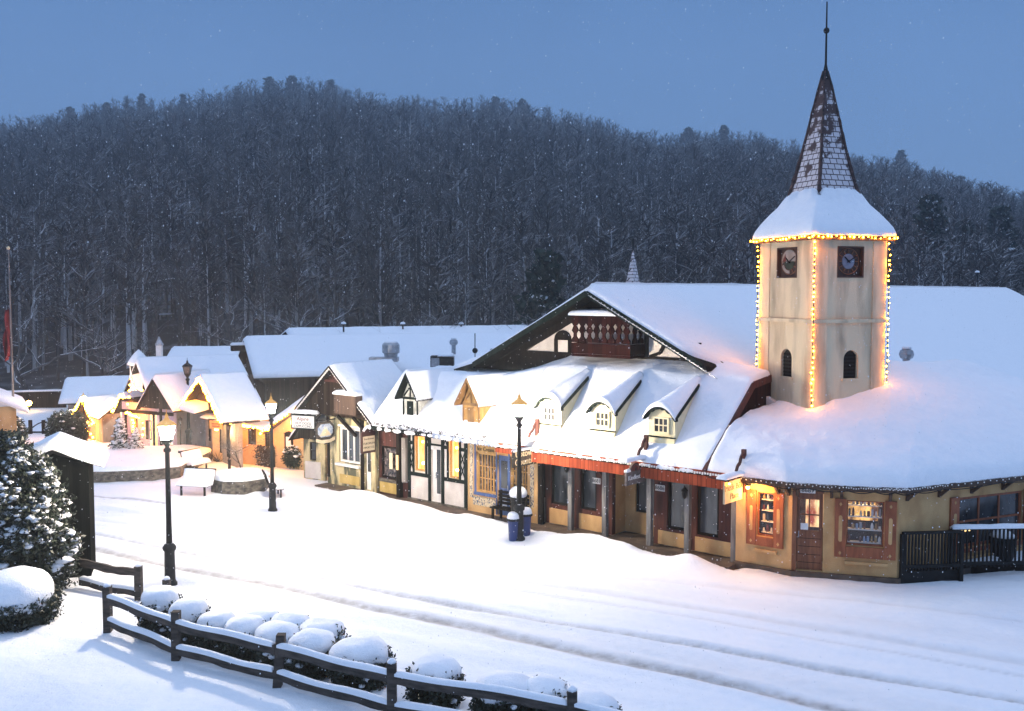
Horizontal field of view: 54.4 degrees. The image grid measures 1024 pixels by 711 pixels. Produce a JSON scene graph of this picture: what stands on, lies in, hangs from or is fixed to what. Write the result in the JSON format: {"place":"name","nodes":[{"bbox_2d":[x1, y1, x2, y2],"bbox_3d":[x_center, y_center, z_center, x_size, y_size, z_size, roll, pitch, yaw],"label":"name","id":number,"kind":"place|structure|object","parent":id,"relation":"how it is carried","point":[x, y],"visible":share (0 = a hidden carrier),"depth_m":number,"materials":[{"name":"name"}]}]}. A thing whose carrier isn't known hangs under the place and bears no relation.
{"place":"outdoors","nodes":[
{"label":"outdoors","id":0,"kind":"place"},
{"bbox_2d":[0,130,911,390],"bbox_3d":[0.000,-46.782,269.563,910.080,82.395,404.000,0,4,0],"label":"hill","id":1,"kind":"structure","parent":0,"point":[168,338],"depth_m":90.33,"materials":[{"name":"brown plant"}]},
{"bbox_2d":[0,76,1023,380],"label":"woods","id":2,"kind":"object","parent":1,"relation":"on","point":[102,216],"visible":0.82,"depth_m":115.01,"materials":[{"name":"plant"}]},
{"bbox_2d":[895,193,958,284],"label":"evergreen tree","id":3,"kind":"object","parent":1,"relation":"on","point":[932,219],"visible":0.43,"depth_m":108.47,"materials":[{"name":"green plant"}]},
{"bbox_2d":[950,217,978,265],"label":"evergreen tree","id":4,"kind":"object","parent":1,"relation":"on","point":[965,227],"visible":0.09,"depth_m":116.57,"materials":[{"name":"green plant"}]},
{"bbox_2d":[968,204,1023,292],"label":"evergreen tree","id":5,"kind":"object","parent":1,"relation":"on","point":[1002,212],"visible":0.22,"depth_m":110.52,"materials":[{"name":"green plant"}]},
{"bbox_2d":[0,405,1023,710],"bbox_3d":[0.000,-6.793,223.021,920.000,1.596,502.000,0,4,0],"label":"ground","id":6,"kind":"structure","parent":0,"point":[612,601],"depth_m":21.62,"materials":[{"name":"snow"}]},
{"bbox_2d":[3,246,13,396],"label":"flagpole","id":7,"kind":"object","parent":6,"relation":"on","point":[7,346],"visible":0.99,"depth_m":44.42,"materials":[{"name":"beige"}]},
{"bbox_2d":[0,388,28,432],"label":"cream house","id":8,"kind":"structure","parent":6,"relation":"on","point":[10,404],"depth_m":43.23,"materials":[{"name":"paint"}]},
{"bbox_2d":[0,566,66,633],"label":"round shrub","id":9,"kind":"object","parent":6,"relation":"on","point":[24,589],"visible":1,"depth_m":20.64,"materials":[{"name":"green plant"}]},
{"bbox_2d":[9,389,66,407],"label":"board fence","id":10,"kind":"object","parent":6,"relation":"on","point":[42,398],"visible":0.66,"depth_m":59.93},
{"bbox_2d":[0,424,86,588],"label":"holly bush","id":11,"kind":"object","parent":6,"relation":"on","point":[32,539],"visible":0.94,"depth_m":22.74,"materials":[{"name":"green plant"}]},
{"bbox_2d":[0,270,128,389],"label":"bare tree","id":12,"kind":"object","parent":6,"relation":"on","point":[22,384],"visible":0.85,"depth_m":64.81,"materials":[{"name":"brown plant"}]},
{"bbox_2d":[42,408,90,440],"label":"clipped bush","id":13,"kind":"object","parent":6,"relation":"on","point":[66,422],"visible":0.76,"depth_m":43.68,"materials":[{"name":"plant"}]},
{"bbox_2d":[33,432,108,577],"bbox_3d":[-11.166,3.783,24.870,1.982,3.673,1.700,-1,4,-18],"label":"wooden hut","id":14,"kind":"object","parent":6,"relation":"on","point":[64,449],"visible":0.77,"depth_m":24.33,"materials":[{"name":"black wood"}]},
{"bbox_2d":[58,375,129,410],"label":"long cottage","id":15,"kind":"structure","parent":6,"relation":"on","point":[72,387],"depth_m":54.79,"materials":[{"name":"grey paint"}]},
{"bbox_2d":[42,294,148,375],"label":"bare tree","id":16,"kind":"object","parent":6,"relation":"on","point":[111,367],"visible":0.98,"depth_m":66.04,"materials":[{"name":"brown plant"}]},
{"bbox_2d":[74,393,121,439],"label":"gabled kiosk","id":17,"kind":"object","parent":6,"relation":"on","point":[91,403],"visible":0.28,"depth_m":47.37,"materials":[{"name":"grey paint"}]},
{"bbox_2d":[88,396,119,442],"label":"ticket booth","id":18,"kind":"object","parent":6,"relation":"on","point":[101,412],"visible":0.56,"depth_m":46.37,"materials":[{"name":"grey paint"}]},
{"bbox_2d":[78,559,170,600],"bbox_3d":[-8.992,5.262,22.904,2.661,1.155,0.338,1,4,21],"label":"rail fence","id":19,"kind":"object","parent":6,"relation":"on","point":[136,589],"visible":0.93,"depth_m":22.86,"materials":[{"name":"wood"}]},
{"bbox_2d":[113,390,144,436],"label":"gabled kiosk","id":20,"kind":"object","parent":6,"relation":"on","point":[126,394],"visible":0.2,"depth_m":45.70,"materials":[{"name":"grey paint"}]},
{"bbox_2d":[93,445,211,482],"bbox_3d":[-14.599,4.233,39.281,4.350,0.836,5.592,0,4,0],"label":"stone planter","id":21,"kind":"object","parent":6,"relation":"on","point":[150,466],"visible":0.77,"depth_m":37.42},
{"bbox_2d":[108,416,131,449],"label":"dwarf conifer","id":22,"kind":"object","parent":21,"relation":"on","point":[123,441],"visible":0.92,"depth_m":40.60,"materials":[{"name":"white plant"}]},
{"bbox_2d":[126,427,143,448],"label":"dwarf conifer","id":23,"kind":"object","parent":21,"relation":"on","point":[136,436],"visible":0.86,"depth_m":40.53,"materials":[{"name":"white plant"}]},
{"bbox_2d":[134,585,182,637],"bbox_3d":[-7.207,5.271,20.355,1.040,1.114,1.052,0,4,0],"label":"hedge shrub","id":24,"kind":"object","parent":6,"relation":"on","point":[161,598],"visible":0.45,"depth_m":20.07,"materials":[{"name":"white plant"}]},
{"bbox_2d":[118,368,210,445],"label":"mauve shop","id":25,"kind":"structure","parent":6,"relation":"on","point":[168,391],"depth_m":42.98,"materials":[{"name":"paint"}]},
{"bbox_2d":[157,409,177,585],"bbox_3d":[-8.189,3.429,23.730,0.470,4.332,0.447,0,4,0],"label":"street lamp","id":26,"kind":"object","parent":6,"relation":"on","point":[166,427],"visible":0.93,"depth_m":23.68,"materials":[{"name":"black metal"}]},
{"bbox_2d":[182,360,191,444],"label":"street lamp","id":27,"kind":"object","parent":6,"relation":"on","point":[187,367],"visible":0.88,"depth_m":43.69,"materials":[{"name":"black metal"}]},
{"bbox_2d":[164,597,210,645],"bbox_3d":[-6.448,5.351,19.934,1.022,1.018,1.064,0,4,0],"label":"hedge shrub","id":28,"kind":"object","parent":6,"relation":"on","point":[192,609],"visible":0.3,"depth_m":19.67,"materials":[{"name":"white plant"}]},
{"bbox_2d":[124,354,260,446],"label":"chalet","id":29,"kind":"object","parent":6,"relation":"on","point":[148,369],"visible":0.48,"depth_m":45.88,"materials":[{"name":"grey paint"}]},
{"bbox_2d":[127,349,145,390],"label":"cupola","id":30,"kind":"object","parent":29,"relation":"on","point":[137,379],"visible":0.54,"depth_m":47.05,"materials":[{"name":"white paint"}]},
{"bbox_2d":[179,447,210,467],"bbox_3d":[-12.336,4.149,38.825,0.660,0.960,1.000,2,4,28],"label":"park bench","id":31,"kind":"object","parent":6,"relation":"on","point":[194,456],"visible":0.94,"depth_m":38.77,"materials":[{"name":"white metal"}]},
{"bbox_2d":[175,467,215,495],"bbox_3d":[-10.963,4.422,34.570,1.200,0.960,0.660,1,4,14],"label":"park bench","id":32,"kind":"object","parent":6,"relation":"on","point":[204,478],"visible":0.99,"depth_m":34.58,"materials":[{"name":"white metal"}]},
{"bbox_2d":[167,346,245,369],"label":"back shed","id":33,"kind":"structure","parent":6,"relation":"on","point":[201,350],"depth_m":60.98,"materials":[{"name":"grey paint"}]},
{"bbox_2d":[191,609,235,654],"bbox_3d":[-5.750,5.439,19.476,1.012,0.888,1.024,0,4,0],"label":"hedge shrub","id":34,"kind":"object","parent":6,"relation":"on","point":[211,618],"visible":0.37,"depth_m":19.21,"materials":[{"name":"white plant"}]},
{"bbox_2d":[178,371,268,467],"bbox_3d":[-11.803,2.585,40.924,2.450,3.815,4.908,-3,5,-36],"label":"gabled porch","id":35,"kind":"object","parent":6,"relation":"on","point":[244,407],"visible":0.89,"depth_m":39.95,"materials":[{"name":"grey paint"}]},
{"bbox_2d":[185,289,282,345],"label":"bare tree","id":36,"kind":"object","parent":6,"relation":"on","point":[211,335],"visible":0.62,"depth_m":64.71,"materials":[{"name":"brown plant"}]},
{"bbox_2d":[211,467,269,494],"bbox_3d":[-9.643,4.461,35.370,1.920,0.879,1.787,0,4,0],"label":"stone planter","id":37,"kind":"object","parent":6,"relation":"on","point":[239,478],"visible":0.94,"depth_m":34.68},
{"bbox_2d":[220,614,265,661],"bbox_3d":[-5.118,5.457,19.143,1.008,0.903,1.046,0,4,0],"label":"hedge shrub","id":38,"kind":"object","parent":6,"relation":"on","point":[249,624],"visible":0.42,"depth_m":18.87,"materials":[{"name":"white plant"}]},
{"bbox_2d":[200,396,303,469],"bbox_3d":[-8.032,2.574,40.835,8.286,3.847,4.518,2,4,26],"label":"peach chalet","id":39,"kind":"object","parent":6,"relation":"on","point":[282,430],"visible":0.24,"depth_m":39.62,"materials":[{"name":"paint"}]},
{"bbox_2d":[245,608,278,621],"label":"hedge shrub","id":40,"kind":"object","parent":6,"relation":"on","point":[266,614],"visible":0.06,"depth_m":19.45,"materials":[{"name":"white plant"}]},
{"bbox_2d":[251,445,277,466],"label":"box hedge","id":41,"kind":"object","parent":6,"relation":"on","point":[264,455],"visible":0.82,"depth_m":39.71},
{"bbox_2d":[264,396,277,511],"bbox_3d":[-7.687,3.134,31.877,0.423,3.899,0.402,0,4,0],"label":"street lamp","id":42,"kind":"object","parent":6,"relation":"on","point":[270,403],"visible":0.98,"depth_m":31.84,"materials":[{"name":"black metal"}]},
{"bbox_2d":[246,620,299,669],"bbox_3d":[-4.437,5.475,18.757,1.130,0.906,1.087,0,4,0],"label":"hedge shrub","id":43,"kind":"object","parent":6,"relation":"on","point":[269,630],"visible":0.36,"depth_m":18.48,"materials":[{"name":"white plant"}]},
{"bbox_2d":[270,611,309,626],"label":"hedge shrub","id":44,"kind":"object","parent":6,"relation":"on","point":[297,618],"visible":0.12,"depth_m":19.15,"materials":[{"name":"white plant"}]},
{"bbox_2d":[280,445,302,468],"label":"clipped bush","id":45,"kind":"object","parent":6,"relation":"on","point":[291,458],"visible":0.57,"depth_m":39.03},
{"bbox_2d":[243,275,359,333],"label":"bare tree","id":46,"kind":"object","parent":6,"relation":"on","point":[300,324],"visible":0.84,"depth_m":63.76,"materials":[{"name":"brown plant"}]},
{"bbox_2d":[288,414,330,480],"bbox_3d":[-7.065,3.343,37.745,1.740,2.708,2.200,2,4,30],"label":"gabled kiosk","id":47,"kind":"object","parent":6,"relation":"on","point":[315,462],"visible":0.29,"depth_m":37.08,"materials":[{"name":"paint"}]},
{"bbox_2d":[284,628,337,679],"bbox_3d":[-3.661,5.492,18.305,1.128,0.907,1.118,0,4,0],"label":"hedge shrub","id":48,"kind":"object","parent":6,"relation":"on","point":[320,640],"visible":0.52,"depth_m":17.99,"materials":[{"name":"green plant"}]},
{"bbox_2d":[298,617,351,641],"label":"hedge shrub","id":49,"kind":"object","parent":6,"relation":"on","point":[336,627],"visible":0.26,"depth_m":18.76,"materials":[{"name":"white plant"}]},
{"bbox_2d":[290,359,402,492],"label":"timber gable shop","id":50,"kind":"structure","parent":6,"relation":"on","point":[353,392],"depth_m":35.51,"materials":[{"name":"paint"}]},
{"bbox_2d":[287,409,318,429],"bbox_3d":[-7.628,2.336,36.423,1.280,0.726,0.160,1,4,21],"label":"hanging sign","id":51,"kind":"object","parent":50,"relation":"attached to","point":[300,419],"visible":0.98,"depth_m":36.37,"materials":[{"name":"white paint"}]},
{"bbox_2d":[314,418,334,443],"bbox_3d":[-6.658,2.699,35.502,0.090,0.840,0.920,3,5,41],"label":"hanging sign","id":52,"kind":"object","parent":50,"relation":"attached to","point":[323,435],"visible":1,"depth_m":35.45,"materials":[{"name":"white"}]},
{"bbox_2d":[340,427,359,463],"bbox_3d":[-5.713,3.202,35.461,1.120,1.240,0.080,3,5,41],"label":"window","id":53,"kind":"structure","parent":50,"relation":"in","point":[348,441],"depth_m":35.52,"materials":[{"name":"glass"}]},
{"bbox_2d":[325,635,396,691],"bbox_3d":[-2.714,5.524,17.758,1.293,0.958,1.317,0,4,0],"label":"hedge shrub","id":54,"kind":"object","parent":6,"relation":"on","point":[365,648],"visible":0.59,"depth_m":17.44,"materials":[{"name":"green plant"}]},
{"bbox_2d":[102,583,621,710],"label":"rail fence","id":55,"kind":"object","parent":6,"relation":"on","point":[280,648],"visible":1,"depth_m":17.22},
{"bbox_2d":[230,332,516,417],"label":"barn","id":56,"kind":"structure","parent":6,"relation":"on","point":[269,370],"depth_m":54.31,"materials":[{"name":"white metal"}]},
{"bbox_2d":[369,340,399,361],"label":"roof vent","id":57,"kind":"object","parent":56,"relation":"on","point":[389,347],"visible":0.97,"depth_m":52.21,"materials":[{"name":"metal"}]},
{"bbox_2d":[281,325,526,334],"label":"barn annex","id":58,"kind":"object","parent":56,"relation":"attached to","point":[385,329],"visible":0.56,"depth_m":61.75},
{"bbox_2d":[430,353,453,366],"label":"roof vent","id":59,"kind":"object","parent":56,"relation":"on","point":[443,359],"visible":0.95,"depth_m":49.62,"materials":[{"name":"black metal"}]},
{"bbox_2d":[402,652,466,708],"bbox_3d":[-1.333,5.577,16.907,1.175,0.895,1.244,0,4,0],"label":"hedge shrub","id":60,"kind":"object","parent":6,"relation":"on","point":[437,665],"visible":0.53,"depth_m":16.66,"materials":[{"name":"green plant"}]},
{"bbox_2d":[467,671,529,710],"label":"hedge shrub","id":61,"kind":"object","parent":6,"relation":"on","point":[517,680],"visible":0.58,"depth_m":16.00,"materials":[{"name":"white plant"}]},
{"bbox_2d":[506,512,519,541],"bbox_3d":[0.038,4.832,28.070,0.396,0.843,0.386,0,4,0],"label":"litter bin","id":62,"kind":"object","parent":6,"relation":"on","point":[513,519],"visible":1,"depth_m":27.95,"materials":[{"name":"blue plastic"}]},
{"bbox_2d":[509,486,526,511],"bbox_3d":[0.181,4.445,29.283,0.540,1.236,0.526,0,4,0],"label":"domed bin","id":63,"kind":"object","parent":6,"relation":"on","point":[513,494],"visible":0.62,"depth_m":29.11,"materials":[{"name":"black metal"}]},
{"bbox_2d":[511,392,526,540],"bbox_3d":[0.202,3.138,28.013,0.470,4.332,0.447,0,4,0],"label":"street lamp","id":64,"kind":"object","parent":6,"relation":"on","point":[519,403],"visible":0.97,"depth_m":27.95,"materials":[{"name":"black metal"}]},
{"bbox_2d":[523,507,532,535],"bbox_3d":[0.396,4.769,28.529,0.396,0.842,0.386,0,4,0],"label":"litter bin","id":65,"kind":"object","parent":6,"relation":"on","point":[527,513],"visible":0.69,"depth_m":28.40,"materials":[{"name":"blue plastic"}]},
{"bbox_2d":[511,247,567,324],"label":"evergreen tree","id":66,"kind":"object","parent":6,"relation":"on","point":[539,278],"visible":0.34,"depth_m":67.13,"materials":[{"name":"green plant"}]},
{"bbox_2d":[527,675,567,710],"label":"hedge shrub","id":67,"kind":"object","parent":6,"relation":"on","point":[547,684],"visible":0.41,"depth_m":15.94,"materials":[{"name":"white plant"}]},
{"bbox_2d":[565,690,621,709],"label":"hedge shrub","id":68,"kind":"object","parent":6,"relation":"on","point":[598,697],"visible":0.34,"depth_m":15.41,"materials":[{"name":"white plant"}]},
{"bbox_2d":[511,219,724,299],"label":"bare tree","id":69,"kind":"object","parent":6,"relation":"on","point":[648,274],"visible":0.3,"depth_m":69.90,"materials":[{"name":"brown plant"}]},
{"bbox_2d":[495,355,771,561],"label":"red arcade shop","id":70,"kind":"structure","parent":6,"relation":"on","point":[699,419],"depth_m":28.19,"materials":[{"name":"red wood"}]},
{"bbox_2d":[506,419,539,467],"bbox_3d":[0.359,2.572,29.123,0.280,1.333,1.290,3,5,41],"label":"hanging sign","id":71,"kind":"object","parent":70,"relation":"attached to","point":[525,453],"visible":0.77,"depth_m":29.14,"materials":[{"name":"white wood"}]},
{"bbox_2d":[552,465,567,505],"bbox_3d":[1.485,3.749,29.729,0.680,1.420,0.080,3,5,41],"label":"window","id":72,"kind":"structure","parent":70,"relation":"in","point":[559,476],"depth_m":29.80,"materials":[{"name":"grey glass"}]},
{"bbox_2d":[581,469,596,510],"bbox_3d":[2.274,3.833,29.056,0.560,1.340,0.080,3,5,41],"label":"window","id":73,"kind":"structure","parent":70,"relation":"in","point":[588,489],"depth_m":29.10,"materials":[{"name":"grey glass"}]},
{"bbox_2d":[619,435,648,485],"bbox_3d":[3.303,2.811,26.699,0.280,1.260,1.150,3,5,41],"label":"hanging sign","id":74,"kind":"object","parent":70,"relation":"attached to","point":[632,473],"visible":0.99,"depth_m":26.64,"materials":[{"name":"grey wood"}]},
{"bbox_2d":[636,478,653,513],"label":"window","id":75,"kind":"structure","parent":70,"relation":"in","point":[640,487],"depth_m":28.69,"materials":[{"name":"grey glass"}]},
{"bbox_2d":[668,482,683,530],"bbox_3d":[4.520,4.026,27.137,0.560,1.440,0.080,3,5,41],"label":"window","id":76,"kind":"structure","parent":70,"relation":"in","point":[676,507],"depth_m":27.19,"materials":[{"name":"grey glass"}]},
{"bbox_2d":[698,486,718,537],"bbox_3d":[5.249,4.100,26.515,0.640,1.410,0.080,3,5,41],"label":"window","id":77,"kind":"structure","parent":70,"relation":"in","point":[708,508],"depth_m":26.54,"materials":[{"name":"grey glass"}]},
{"bbox_2d":[452,282,1023,496],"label":"chalet hall","id":78,"kind":"structure","parent":6,"relation":"on","point":[661,336],"depth_m":33.49,"materials":[{"name":"white paint"}]},
{"bbox_2d":[626,239,638,281],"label":"spirelet","id":79,"kind":"object","parent":78,"relation":"on","point":[632,276],"visible":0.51,"depth_m":46.67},
{"bbox_2d":[707,359,1023,583],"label":"corner shop","id":80,"kind":"structure","parent":6,"relation":"on","point":[876,462],"depth_m":24.94,"materials":[{"name":"beige paint"}]},
{"bbox_2d":[716,449,746,504],"bbox_3d":[5.488,3.009,24.701,0.288,1.240,1.190,3,5,41],"label":"hanging sign","id":81,"kind":"object","parent":80,"relation":"attached to","point":[734,490],"visible":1,"depth_m":24.68,"materials":[{"name":"yellow wood"}]},
{"bbox_2d":[761,494,772,533],"bbox_3d":[6.533,4.005,25.235,0.386,0.981,0.160,3,5,37],"label":"display shelf","id":82,"kind":"object","parent":80,"relation":"in","point":[767,520],"visible":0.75,"depth_m":25.25,"materials":[{"name":"white paint"}]},
{"bbox_2d":[796,493,822,569],"bbox_3d":[7.344,4.330,24.564,0.603,1.920,0.095,1,4,16],"label":"door","id":83,"kind":"structure","parent":80,"relation":"in","point":[809,556],"depth_m":24.58,"materials":[{"name":"brown wood"}]},
{"bbox_2d":[752,2,896,408],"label":"clock tower","id":84,"kind":"structure","parent":80,"relation":"on","point":[842,359],"depth_m":27.12,"materials":[{"name":"paint"}]},
{"bbox_2d":[783,349,791,376],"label":"window","id":85,"kind":"structure","parent":84,"relation":"in","point":[787,360],"depth_m":27.69,"materials":[{"name":"glass"}]},
{"bbox_2d":[843,350,855,377],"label":"window","id":86,"kind":"structure","parent":84,"relation":"in","point":[849,364],"depth_m":27.12,"materials":[{"name":"glass"}]},
{"bbox_2d":[847,501,881,543],"bbox_3d":[8.634,4.022,24.391,0.784,1.133,0.160,1,4,16],"label":"display shelf","id":87,"kind":"object","parent":80,"relation":"in","point":[867,541],"visible":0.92,"depth_m":24.36,"materials":[{"name":"white paint"}]},
{"bbox_2d":[846,500,884,546],"bbox_3d":[8.577,4.068,24.197,0.865,1.110,0.050,1,4,16],"label":"window","id":88,"kind":"structure","parent":80,"relation":"in","point":[882,545],"depth_m":24.19,"materials":[{"name":"brown wood"}]},
{"bbox_2d":[708,475,1023,495],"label":"light wire","id":89,"kind":"object","parent":80,"relation":"attached to","point":[875,488],"visible":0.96,"depth_m":23.86,"materials":[{"name":"black metal"}]},
{"bbox_2d":[959,490,1021,546],"bbox_3d":[12.089,4.133,25.293,2.300,1.280,0.060,-2,4,-24],"label":"window","id":90,"kind":"structure","parent":80,"relation":"in","point":[980,509],"depth_m":25.31,"materials":[{"name":"clear glass"}]},
{"bbox_2d":[899,530,964,583],"bbox_3d":[10.123,4.851,24.016,1.596,1.250,0.094,0,4,-6],"label":"railing","id":91,"kind":"object","parent":6,"relation":"on","point":[958,565],"visible":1,"depth_m":23.99,"materials":[{"name":"black metal"}]},
{"bbox_2d":[891,551,1023,583],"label":"terrace","id":92,"kind":"structure","parent":6,"relation":"on","point":[923,575],"depth_m":24.14,"materials":[{"name":"black wood"}]},
{"bbox_2d":[948,523,1023,567],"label":"railing","id":93,"kind":"object","parent":92,"relation":"on","point":[980,527],"visible":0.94,"depth_m":24.52,"materials":[{"name":"black metal"}]},
{"bbox_2d":[989,529,1017,560],"bbox_3d":[12.435,4.781,25.260,0.680,0.831,0.680,0,4,0],"label":"planter tub","id":94,"kind":"object","parent":92,"relation":"on","point":[1001,544],"visible":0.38,"depth_m":25.03,"materials":[{"name":"black metal"}]},
{"bbox_2d":[0,0,1023,700],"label":"falling snow","id":95,"kind":"structure","parent":0,"point":[514,278],"depth_m":16.67,"materials":[{"name":"snow"}]},
{"bbox_2d":[0,0,1023,197],"label":"sky","id":96,"kind":"structure","parent":0,"point":[44,73],"materials":[{"name":"blue"}]},
{"bbox_2d":[315,483,734,569],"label":"pavement","id":97,"kind":"structure","parent":0,"point":[651,549],"depth_m":29.40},
{"bbox_2d":[379,431,407,497],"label":"narrow red shop","id":98,"kind":"structure","parent":97,"relation":"on","point":[393,469],"depth_m":33.99,"materials":[{"name":"red wood"}]},
{"bbox_2d":[382,446,395,478],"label":"window","id":99,"kind":"structure","parent":98,"relation":"in","point":[386,472],"depth_m":34.25,"materials":[{"name":"glass"}]},
{"bbox_2d":[368,365,508,509],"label":"half timbered shop","id":100,"kind":"structure","parent":97,"relation":"on","point":[401,410],"depth_m":32.93,"materials":[{"name":"white paint"}]},
{"bbox_2d":[361,425,375,453],"bbox_3d":[-4.916,2.853,34.053,0.090,0.956,0.620,3,5,41],"label":"hanging sign","id":101,"kind":"object","parent":100,"relation":"attached to","point":[368,438],"visible":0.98,"depth_m":34.00,"materials":[{"name":"beige"}]},
{"bbox_2d":[415,436,424,471],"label":"window","id":102,"kind":"structure","parent":100,"relation":"in","point":[419,440],"depth_m":33.15,"materials":[{"name":"yellow glass"}]},
{"bbox_2d":[433,446,440,501],"bbox_3d":[-2.449,3.884,32.638,0.400,1.840,0.090,3,5,41],"label":"door","id":103,"kind":"structure","parent":100,"relation":"in","point":[437,449],"depth_m":32.62,"materials":[{"name":"white paint"}]},
{"bbox_2d":[450,441,458,478],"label":"window","id":104,"kind":"structure","parent":100,"relation":"in","point":[454,446],"depth_m":32.12,"materials":[{"name":"yellow glass"}]},
{"bbox_2d":[432,359,560,523],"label":"ice cream shop","id":105,"kind":"structure","parent":97,"relation":"on","point":[489,399],"depth_m":31.25,"materials":[{"name":"snow"}]},
{"bbox_2d":[478,452,495,493],"bbox_3d":[-0.741,3.670,31.202,0.820,1.230,0.080,3,5,41],"label":"window","id":106,"kind":"structure","parent":105,"relation":"in","point":[486,462],"depth_m":31.22,"materials":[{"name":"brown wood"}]},
{"bbox_2d":[499,455,507,515],"bbox_3d":[-0.234,4.014,30.755,0.440,1.860,0.090,3,5,41],"label":"door","id":107,"kind":"structure","parent":105,"relation":"in","point":[503,460],"depth_m":30.75,"materials":[{"name":"blue paint"}]},
{"bbox_2d":[512,465,527,493],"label":"window","id":108,"kind":"structure","parent":105,"relation":"in","point":[524,473],"depth_m":30.26,"materials":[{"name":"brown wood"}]},
{"bbox_2d":[490,490,528,518],"bbox_3d":[-0.081,4.591,30.047,1.200,0.900,0.442,3,5,41],"label":"bench","id":109,"kind":"object","parent":97,"relation":"on","point":[500,507],"visible":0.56,"depth_m":30.30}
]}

